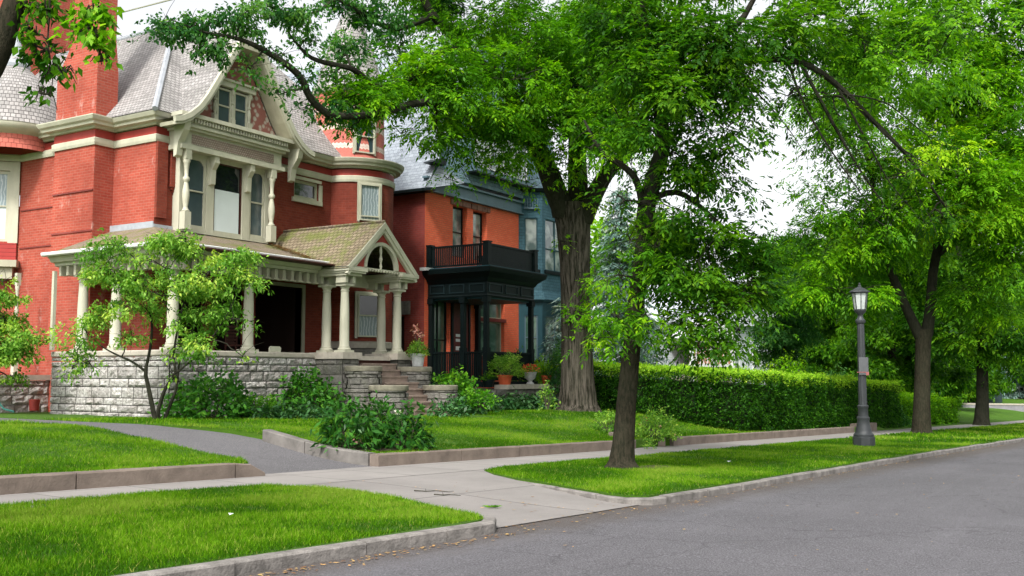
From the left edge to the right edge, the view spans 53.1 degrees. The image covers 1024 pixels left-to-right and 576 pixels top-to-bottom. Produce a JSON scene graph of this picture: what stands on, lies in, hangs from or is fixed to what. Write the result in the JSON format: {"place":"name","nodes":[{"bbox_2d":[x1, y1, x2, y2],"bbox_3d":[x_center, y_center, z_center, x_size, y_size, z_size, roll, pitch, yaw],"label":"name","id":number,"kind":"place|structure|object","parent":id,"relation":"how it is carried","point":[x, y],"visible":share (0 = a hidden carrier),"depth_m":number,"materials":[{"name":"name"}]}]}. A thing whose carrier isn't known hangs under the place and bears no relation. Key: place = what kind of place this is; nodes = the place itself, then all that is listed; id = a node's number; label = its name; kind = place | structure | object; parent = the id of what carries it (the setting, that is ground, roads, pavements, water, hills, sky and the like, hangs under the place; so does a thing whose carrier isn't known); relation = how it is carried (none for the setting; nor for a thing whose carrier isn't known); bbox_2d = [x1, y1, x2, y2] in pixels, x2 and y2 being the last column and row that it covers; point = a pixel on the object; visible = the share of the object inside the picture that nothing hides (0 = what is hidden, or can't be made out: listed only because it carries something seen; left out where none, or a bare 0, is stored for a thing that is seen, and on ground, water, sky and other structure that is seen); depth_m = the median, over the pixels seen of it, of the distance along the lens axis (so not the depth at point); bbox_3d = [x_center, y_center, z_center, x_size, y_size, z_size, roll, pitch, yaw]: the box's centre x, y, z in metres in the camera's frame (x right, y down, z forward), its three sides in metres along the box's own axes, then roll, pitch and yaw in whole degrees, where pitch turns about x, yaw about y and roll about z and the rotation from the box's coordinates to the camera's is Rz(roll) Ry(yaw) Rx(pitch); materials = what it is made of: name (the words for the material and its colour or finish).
{"place":"outdoors","nodes":[
{"label":"outdoors","id":0,"kind":"place"},
{"bbox_2d":[0,422,248,475],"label":"lawn","id":1,"kind":"structure","parent":0,"point":[36,449],"depth_m":17.53,"materials":[{"name":"green plant"}]},
{"bbox_2d":[0,418,60,424],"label":"lawn grass","id":2,"kind":"structure","parent":1,"relation":"on","point":[11,422],"depth_m":21.39,"materials":[{"name":"green plant"}]},
{"bbox_2d":[0,463,264,494],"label":"edging wall","id":3,"kind":"structure","parent":1,"relation":"on","point":[34,483],"depth_m":15.11,"materials":[{"name":"concrete"}]},
{"bbox_2d":[0,418,369,473],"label":"driveway","id":4,"kind":"structure","parent":0,"point":[266,457],"depth_m":20.63,"materials":[{"name":"concrete"}]},
{"bbox_2d":[0,482,486,575],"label":"verge","id":5,"kind":"structure","parent":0,"point":[355,539],"depth_m":10.57,"materials":[{"name":"green plant"}]},
{"bbox_2d":[0,0,124,108],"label":"maple tree","id":6,"kind":"object","parent":5,"relation":"on","point":[13,14],"visible":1,"depth_m":8.91,"materials":[{"name":"green plant"}]},
{"bbox_2d":[43,414,469,425],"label":"lawn grass","id":7,"kind":"structure","parent":0,"point":[151,420],"depth_m":24.48,"materials":[{"name":"green plant"}]},
{"bbox_2d":[188,416,638,452],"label":"lawn grass","id":8,"kind":"structure","parent":0,"point":[496,439],"depth_m":25.97,"materials":[{"name":"green plant"}]},
{"bbox_2d":[295,469,633,527],"bbox_3d":[-0.386,3.127,15.711,4.630,0.314,8.000,-4,-6,36],"label":"driveway apron","id":9,"kind":"object","parent":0,"point":[469,487],"visible":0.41,"depth_m":15.27,"materials":[{"name":"concrete"}]},
{"bbox_2d":[0,420,1023,509],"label":"sidewalk","id":10,"kind":"structure","parent":0,"point":[329,475],"depth_m":18.54,"materials":[{"name":"concrete"}]},
{"bbox_2d":[0,408,1023,452],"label":"front lawn","id":11,"kind":"structure","parent":0,"point":[966,416],"depth_m":28.59,"materials":[{"name":"green plant"}]},
{"bbox_2d":[0,270,51,391],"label":"ornamental tree","id":12,"kind":"object","parent":11,"relation":"on","point":[19,343],"visible":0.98,"depth_m":28.24,"materials":[{"name":"green plant"}]},
{"bbox_2d":[29,399,39,410],"bbox_3d":[-14.341,3.512,30.767,0.312,0.330,0.320,-3,-6,32],"label":"bucket","id":13,"kind":"object","parent":11,"relation":"on","point":[34,404],"visible":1,"depth_m":30.66,"materials":[{"name":"red plastic"}]},
{"bbox_2d":[39,225,273,419],"bbox_3d":[-8.493,0.882,24.872,5.529,4.785,2.150,0,-5,2],"label":"ornamental tree","id":14,"kind":"object","parent":11,"relation":"on","point":[134,290],"visible":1,"depth_m":24.77,"materials":[{"name":"green plant"}]},
{"bbox_2d":[0,0,457,417],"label":"brick house","id":15,"kind":"structure","parent":11,"relation":"on","point":[152,137],"depth_m":32.43,"materials":[{"name":"brick"}]},
{"bbox_2d":[0,161,20,242],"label":"window","id":16,"kind":"structure","parent":15,"relation":"in","point":[9,171],"depth_m":33.80,"materials":[{"name":"beige paint"}]},
{"bbox_2d":[188,157,205,228],"bbox_3d":[-9.843,-2.954,31.737,0.080,2.180,0.840,-3,-6,32],"label":"window","id":17,"kind":"structure","parent":15,"relation":"in","point":[197,167],"depth_m":31.85,"materials":[{"name":"grey glass"}]},
{"bbox_2d":[216,87,230,122],"bbox_3d":[-9.226,-5.816,32.787,0.080,1.140,0.580,-3,-6,32],"label":"window","id":18,"kind":"structure","parent":15,"relation":"in","point":[223,100],"depth_m":32.82,"materials":[{"name":"beige paint"}]},
{"bbox_2d":[213,164,241,233],"bbox_3d":[-9.150,-2.798,32.875,0.070,2.300,1.160,-3,-6,32],"label":"window","id":19,"kind":"structure","parent":15,"relation":"in","point":[227,187],"depth_m":32.89,"materials":[{"name":"beige"}]},
{"bbox_2d":[225,324,241,350],"bbox_3d":[-8.578,1.684,31.881,0.510,1.100,0.500,-3,-6,32],"label":"porch chair","id":20,"kind":"object","parent":15,"relation":"on","point":[235,344],"visible":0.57,"depth_m":31.98,"materials":[{"name":"brown wood"}]},
{"bbox_2d":[233,92,247,126],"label":"window","id":21,"kind":"structure","parent":15,"relation":"in","point":[240,100],"depth_m":33.42,"materials":[{"name":"beige paint"}]},
{"bbox_2d":[249,171,264,237],"bbox_3d":[-8.473,-2.769,33.939,0.080,2.180,0.640,-3,-6,32],"label":"window","id":22,"kind":"structure","parent":15,"relation":"in","point":[256,219],"depth_m":33.98,"materials":[{"name":"grey glass"}]},
{"bbox_2d":[291,179,322,206],"bbox_3d":[-7.334,-3.394,36.465,0.240,0.810,1.490,-3,-6,32],"label":"window","id":23,"kind":"structure","parent":15,"relation":"in","point":[304,192],"depth_m":36.51,"materials":[{"name":"beige paint"}]},
{"bbox_2d":[352,123,375,155],"bbox_3d":[-5.456,-5.611,37.961,0.920,1.360,0.130,3,-6,-34],"label":"window","id":24,"kind":"structure","parent":15,"relation":"in","point":[372,142],"depth_m":38.03,"materials":[{"name":"beige paint"}]},
{"bbox_2d":[354,291,377,337],"bbox_3d":[-5.215,0.981,37.227,1.040,1.700,0.130,3,-6,-31],"label":"window","id":25,"kind":"structure","parent":15,"relation":"in","point":[366,303],"depth_m":37.18,"materials":[{"name":"grey glass"}]},
{"bbox_2d":[357,181,381,221],"bbox_3d":[-5.215,-3.139,37.574,0.940,1.470,0.130,3,-6,-31],"label":"window","id":26,"kind":"structure","parent":15,"relation":"in","point":[369,195],"depth_m":37.57,"materials":[{"name":"beige paint"}]},
{"bbox_2d":[405,324,429,366],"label":"potted plant","id":27,"kind":"object","parent":15,"relation":"on","point":[417,358],"visible":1,"depth_m":33.61,"materials":[{"name":"green plant"}]},
{"bbox_2d":[241,403,284,419],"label":"hosta","id":28,"kind":"object","parent":11,"relation":"on","point":[261,409],"visible":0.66,"depth_m":26.53,"materials":[{"name":"green plant"}]},
{"bbox_2d":[261,399,299,418],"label":"hosta","id":29,"kind":"object","parent":11,"relation":"on","point":[285,412],"visible":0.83,"depth_m":26.74,"materials":[{"name":"green plant"}]},
{"bbox_2d":[284,402,319,420],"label":"hosta","id":30,"kind":"object","parent":11,"relation":"on","point":[301,409],"visible":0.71,"depth_m":27.05,"materials":[{"name":"green plant"}]},
{"bbox_2d":[262,429,374,465],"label":"edging wall","id":31,"kind":"structure","parent":11,"relation":"on","point":[302,445],"depth_m":20.73,"materials":[{"name":"grey concrete"}]},
{"bbox_2d":[301,401,335,418],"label":"hosta","id":32,"kind":"object","parent":11,"relation":"on","point":[318,412],"visible":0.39,"depth_m":27.70,"materials":[{"name":"green plant"}]},
{"bbox_2d":[349,389,402,437],"bbox_3d":[-3.145,3.056,23.641,1.383,1.425,1.490,-3,-6,32],"label":"peony bush","id":33,"kind":"object","parent":11,"relation":"on","point":[378,410],"visible":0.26,"depth_m":23.51,"materials":[{"name":"green plant"}]},
{"bbox_2d":[327,442,431,450],"bbox_3d":[-2.721,3.302,21.448,2.549,0.154,1.613,3,-6,-31],"label":"planting bed","id":34,"kind":"object","parent":11,"relation":"on","point":[361,448],"visible":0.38,"depth_m":21.02,"materials":[{"name":"soil"}]},
{"bbox_2d":[310,389,390,452],"bbox_3d":[-3.314,2.828,21.066,1.707,1.522,1.628,-1,-5,10],"label":"peony bush","id":35,"kind":"object","parent":34,"relation":"on","point":[365,430],"visible":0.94,"depth_m":20.79,"materials":[{"name":"green plant"}]},
{"bbox_2d":[375,398,443,450],"bbox_3d":[-2.169,2.973,21.443,1.495,1.377,1.517,2,-5,-21],"label":"peony bush","id":36,"kind":"object","parent":34,"relation":"on","point":[403,431],"visible":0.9,"depth_m":21.32,"materials":[{"name":"green plant"}]},
{"bbox_2d":[287,31,560,402],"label":"brick house","id":37,"kind":"structure","parent":11,"relation":"on","point":[481,291],"depth_m":43.01,"materials":[{"name":"brick"}]},
{"bbox_2d":[392,316,404,351],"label":"side door","id":38,"kind":"structure","parent":37,"relation":"in","point":[402,317],"depth_m":42.44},
{"bbox_2d":[434,301,445,376],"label":"glazed door","id":39,"kind":"structure","parent":37,"relation":"in","point":[440,307],"depth_m":42.85,"materials":[{"name":"green paint"}]},
{"bbox_2d":[453,207,462,256],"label":"window","id":40,"kind":"structure","parent":37,"relation":"in","point":[457,212],"depth_m":44.40,"materials":[{"name":"grey glass"}]},
{"bbox_2d":[454,303,467,380],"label":"door","id":41,"kind":"structure","parent":37,"relation":"in","point":[456,306],"depth_m":43.44,"materials":[{"name":"black wood"}]},
{"bbox_2d":[473,212,481,243],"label":"window","id":42,"kind":"structure","parent":37,"relation":"in","point":[477,217],"depth_m":45.68,"materials":[{"name":"grey glass"}]},
{"bbox_2d":[481,321,500,351],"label":"window","id":43,"kind":"structure","parent":37,"relation":"in","point":[495,327],"depth_m":46.38,"materials":[{"name":"grey glass"}]},
{"bbox_2d":[481,304,500,318],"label":"window","id":44,"kind":"structure","parent":37,"relation":"in","point":[495,310],"depth_m":46.48,"materials":[{"name":"grey glass"}]},
{"bbox_2d":[525,218,539,272],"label":"window","id":45,"kind":"structure","parent":37,"relation":"in","point":[530,223],"depth_m":48.24,"materials":[{"name":"grey glass"}]},
{"bbox_2d":[525,315,540,362],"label":"window","id":46,"kind":"structure","parent":37,"relation":"in","point":[526,316],"depth_m":47.84,"materials":[{"name":"grey glass"}]},
{"bbox_2d":[544,219,559,275],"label":"window","id":47,"kind":"structure","parent":37,"relation":"in","point":[552,263],"depth_m":49.02,"materials":[{"name":"grey glass"}]},
{"bbox_2d":[544,316,560,359],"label":"window","id":48,"kind":"structure","parent":37,"relation":"in","point":[548,319],"depth_m":48.59,"materials":[{"name":"grey glass"}]},
{"bbox_2d":[126,0,749,412],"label":"elm tree","id":49,"kind":"object","parent":11,"relation":"on","point":[428,78],"visible":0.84,"depth_m":31.85,"materials":[{"name":"green plant"}]},
{"bbox_2d":[427,392,471,417],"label":"hosta","id":50,"kind":"object","parent":11,"relation":"on","point":[451,407],"visible":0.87,"depth_m":30.50,"materials":[{"name":"green plant"}]},
{"bbox_2d":[429,364,482,403],"bbox_3d":[-1.972,3.243,33.510,2.007,1.555,2.244,-3,-6,32],"label":"vine bush","id":51,"kind":"object","parent":11,"relation":"on","point":[462,384],"visible":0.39,"depth_m":33.31,"materials":[{"name":"green plant"}]},
{"bbox_2d":[447,395,487,415],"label":"hosta","id":52,"kind":"object","parent":11,"relation":"on","point":[474,411],"visible":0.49,"depth_m":31.96,"materials":[{"name":"green plant"}]},
{"bbox_2d":[458,387,501,410],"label":"vine bush","id":53,"kind":"object","parent":11,"relation":"on","point":[474,396],"visible":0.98,"depth_m":31.82,"materials":[{"name":"green plant"}]},
{"bbox_2d":[370,440,635,466],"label":"edging wall","id":54,"kind":"structure","parent":11,"relation":"on","point":[407,458],"depth_m":22.22,"materials":[{"name":"concrete"}]},
{"bbox_2d":[491,390,525,409],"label":"hosta","id":55,"kind":"object","parent":11,"relation":"on","point":[508,400],"visible":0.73,"depth_m":36.35,"materials":[{"name":"green plant"}]},
{"bbox_2d":[503,386,535,409],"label":"hosta","id":56,"kind":"object","parent":11,"relation":"on","point":[528,402],"visible":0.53,"depth_m":36.94,"materials":[{"name":"green plant"}]},
{"bbox_2d":[487,384,559,407],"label":"stone wall","id":57,"kind":"structure","parent":11,"relation":"on","point":[530,389],"depth_m":40.74,"materials":[{"name":"stone"}]},
{"bbox_2d":[479,373,495,386],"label":"potted plant","id":58,"kind":"object","parent":57,"relation":"on","point":[488,383],"visible":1,"depth_m":39.37,"materials":[{"name":"green plant"}]},
{"bbox_2d":[487,350,528,384],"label":"potted plant","id":59,"kind":"object","parent":57,"relation":"on","point":[505,379],"visible":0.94,"depth_m":40.15,"materials":[{"name":"green plant"}]},
{"bbox_2d":[522,363,541,383],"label":"potted plant","id":60,"kind":"object","parent":57,"relation":"on","point":[532,372],"visible":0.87,"depth_m":41.89,"materials":[{"name":"green plant"}]},
{"bbox_2d":[535,356,558,383],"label":"potted plant","id":61,"kind":"object","parent":57,"relation":"on","point":[544,367],"visible":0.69,"depth_m":43.04,"materials":[{"name":"green plant"}]},
{"bbox_2d":[526,353,548,383],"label":"garden shrub","id":62,"kind":"object","parent":11,"relation":"on","point":[537,378],"visible":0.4,"depth_m":43.36,"materials":[{"name":"green plant"}]},
{"bbox_2d":[528,388,557,409],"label":"hosta","id":63,"kind":"object","parent":11,"relation":"on","point":[536,400],"visible":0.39,"depth_m":36.67,"materials":[{"name":"green plant"}]},
{"bbox_2d":[538,380,560,410],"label":"climbing plant","id":64,"kind":"object","parent":11,"relation":"on","point":[548,400],"visible":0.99,"depth_m":35.00,"materials":[{"name":"green plant"}]},
{"bbox_2d":[540,338,560,395],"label":"garden shrub","id":65,"kind":"object","parent":11,"relation":"on","point":[556,374],"visible":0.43,"depth_m":42.71,"materials":[{"name":"green plant"}]},
{"bbox_2d":[535,295,603,383],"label":"spruce tree","id":66,"kind":"object","parent":11,"relation":"on","point":[558,332],"visible":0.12,"depth_m":47.01,"materials":[{"name":"green plant"}]},
{"bbox_2d":[589,409,614,433],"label":"rose bush","id":67,"kind":"object","parent":11,"relation":"on","point":[610,425],"visible":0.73,"depth_m":30.07,"materials":[{"name":"green plant"}]},
{"bbox_2d":[590,256,628,307],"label":"background tree","id":68,"kind":"object","parent":11,"relation":"on","point":[597,266],"visible":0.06,"depth_m":80.84,"materials":[{"name":"green plant"}]},
{"bbox_2d":[458,408,765,438],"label":"lawn grass","id":69,"kind":"structure","parent":11,"relation":"on","point":[520,412],"depth_m":32.99,"materials":[{"name":"green plant"}]},
{"bbox_2d":[590,190,673,379],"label":"spruce tree","id":70,"kind":"object","parent":11,"relation":"on","point":[616,226],"visible":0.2,"depth_m":52.13,"materials":[{"name":"green plant"}]},
{"bbox_2d":[590,207,699,279],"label":"background tree","id":71,"kind":"object","parent":11,"relation":"on","point":[596,233],"visible":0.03,"depth_m":83.37,"materials":[{"name":"green plant"}]},
{"bbox_2d":[635,405,681,441],"bbox_3d":[4.009,3.843,28.916,1.512,1.094,1.470,1,-5,-9],"label":"rose bush","id":72,"kind":"object","parent":11,"relation":"on","point":[643,427],"visible":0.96,"depth_m":28.81,"materials":[{"name":"green plant"}]},
{"bbox_2d":[591,277,806,401],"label":"background house","id":73,"kind":"structure","parent":11,"relation":"on","point":[672,355],"depth_m":68.73,"materials":[{"name":"white paint"}]},
{"bbox_2d":[593,358,903,431],"bbox_3d":[10.399,4.738,43.887,7.870,3.386,18.734,-4,-6,37],"label":"hedge","id":74,"kind":"object","parent":11,"relation":"on","point":[757,402],"visible":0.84,"depth_m":37.01,"materials":[{"name":"green plant"}]},
{"bbox_2d":[670,427,854,445],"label":"edging wall","id":75,"kind":"structure","parent":11,"relation":"on","point":[703,439],"depth_m":33.99,"materials":[{"name":"concrete"}]},
{"bbox_2d":[729,263,847,373],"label":"background tree","id":76,"kind":"object","parent":11,"relation":"on","point":[788,342],"visible":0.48,"depth_m":43.75,"materials":[{"name":"green plant"}]},
{"bbox_2d":[766,349,822,417],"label":"garden shrub","id":77,"kind":"object","parent":11,"relation":"on","point":[788,370],"visible":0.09,"depth_m":40.94,"materials":[{"name":"green plant"}]},
{"bbox_2d":[755,210,863,368],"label":"background tree","id":78,"kind":"object","parent":11,"relation":"on","point":[799,250],"visible":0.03,"depth_m":84.57,"materials":[{"name":"green plant"}]},
{"bbox_2d":[772,229,896,387],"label":"background tree","id":79,"kind":"object","parent":11,"relation":"on","point":[822,359],"visible":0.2,"depth_m":73.98,"materials":[{"name":"green plant"}]},
{"bbox_2d":[886,400,911,426],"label":"garden shrub","id":80,"kind":"object","parent":11,"relation":"on","point":[908,421],"visible":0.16,"depth_m":50.02,"materials":[{"name":"green plant"}]},
{"bbox_2d":[830,223,975,392],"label":"background tree","id":81,"kind":"object","parent":11,"relation":"on","point":[892,364],"visible":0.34,"depth_m":60.41,"materials":[{"name":"green plant"}]},
{"bbox_2d":[896,391,962,426],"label":"hedge","id":82,"kind":"object","parent":11,"relation":"on","point":[942,413],"visible":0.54,"depth_m":55.26,"materials":[{"name":"green plant"}]},
{"bbox_2d":[883,249,1015,407],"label":"background tree","id":83,"kind":"object","parent":11,"relation":"on","point":[949,389],"visible":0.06,"depth_m":76.19,"materials":[{"name":"green plant"}]},
{"bbox_2d":[890,136,1023,424],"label":"ash tree","id":84,"kind":"object","parent":11,"relation":"on","point":[982,352],"visible":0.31,"depth_m":56.28,"materials":[{"name":"green plant"}]},
{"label":"planting bed","id":85,"kind":"structure","parent":11,"relation":"on","visible":0},
{"bbox_2d":[147,366,265,419],"bbox_3d":[-7.779,2.822,26.503,2.758,1.606,2.689,-3,-6,32],"label":"hydrangea bush","id":86,"kind":"object","parent":85,"relation":"on","point":[220,397],"visible":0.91,"depth_m":26.03,"materials":[{"name":"green plant"}]},
{"bbox_2d":[238,393,286,417],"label":"spirea bush","id":87,"kind":"object","parent":85,"relation":"on","point":[260,400],"visible":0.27,"depth_m":28.40,"materials":[{"name":"green plant"}]},
{"bbox_2d":[270,363,344,415],"bbox_3d":[-6.077,3.171,30.787,2.425,1.850,2.393,0,-5,5],"label":"hydrangea bush","id":88,"kind":"object","parent":85,"relation":"on","point":[318,386],"visible":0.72,"depth_m":30.46,"materials":[{"name":"green plant"}]},
{"bbox_2d":[19,0,1023,281],"label":"sky","id":89,"kind":"structure","parent":0,"point":[126,26],"materials":[{"name":"white"}]},
{"bbox_2d":[238,442,1023,575],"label":"street","id":90,"kind":"structure","parent":0,"point":[978,530],"depth_m":11.77,"materials":[{"name":"grey asphalt"}]},
{"bbox_2d":[115,514,495,575],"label":"kerb","id":91,"kind":"structure","parent":90,"relation":"on","point":[237,566],"depth_m":9.66,"materials":[{"name":"concrete"}]},
{"bbox_2d":[249,444,1005,575],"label":"fallen leaves","id":92,"kind":"object","parent":90,"relation":"on","point":[505,533],"visible":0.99,"depth_m":10.78,"materials":[{"name":"brown plant"}]},
{"bbox_2d":[518,438,1023,505],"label":"kerb","id":93,"kind":"structure","parent":90,"relation":"on","point":[691,494],"depth_m":17.68,"materials":[{"name":"concrete"}]},
{"bbox_2d":[484,424,1023,496],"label":"verge","id":94,"kind":"structure","parent":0,"point":[610,493],"depth_m":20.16,"materials":[{"name":"green plant"}]},
{"bbox_2d":[546,0,1023,468],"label":"ash tree","id":95,"kind":"object","parent":94,"relation":"on","point":[653,51],"visible":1,"depth_m":19.76,"materials":[{"name":"green plant"}]},
{"bbox_2d":[849,283,874,445],"bbox_3d":[10.614,2.305,31.105,0.620,4.960,0.620,3,-6,-33],"label":"street lamp","id":96,"kind":"object","parent":94,"relation":"on","point":[863,434],"visible":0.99,"depth_m":30.96,"materials":[{"name":"grey metal"}]},
{"bbox_2d":[750,0,1023,432],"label":"ash tree","id":97,"kind":"object","parent":94,"relation":"on","point":[871,254],"visible":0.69,"depth_m":39.58,"materials":[{"name":"green plant"}]},
{"bbox_2d":[846,423,1023,443],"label":"verge grass","id":98,"kind":"structure","parent":94,"relation":"on","point":[942,435],"depth_m":40.15,"materials":[{"name":"green plant"}]},
{"bbox_2d":[608,437,972,470],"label":"verge grass","id":99,"kind":"structure","parent":0,"point":[746,450],"depth_m":26.01,"materials":[{"name":"green plant"}]},
{"bbox_2d":[959,398,1023,403],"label":"lawn bank","id":100,"kind":"structure","parent":0,"point":[1016,401],"depth_m":106.91,"materials":[{"name":"green plant"}]},
{"bbox_2d":[952,299,1016,407],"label":"background tree","id":101,"kind":"object","parent":100,"relation":"on","point":[1001,381],"visible":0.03,"depth_m":98.62,"materials":[{"name":"green plant"}]},
{"bbox_2d":[992,326,1023,398],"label":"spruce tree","id":102,"kind":"object","parent":100,"relation":"on","point":[1014,394],"visible":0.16,"depth_m":113.96,"materials":[{"name":"green plant"}]},
{"bbox_2d":[1008,273,1023,384],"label":"background tree","id":103,"kind":"object","parent":100,"relation":"on","point":[1019,353],"visible":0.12,"depth_m":112.54,"materials":[{"name":"green plant"}]},
{"bbox_3d":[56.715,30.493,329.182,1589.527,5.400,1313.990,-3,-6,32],"label":"ground","id":104,"kind":"structure","parent":0,"visible":0},
{"bbox_2d":[960,403,1023,411],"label":"retaining wall","id":105,"kind":"structure","parent":104,"relation":"on","point":[1015,407],"depth_m":96.90,"materials":[{"name":"concrete"}]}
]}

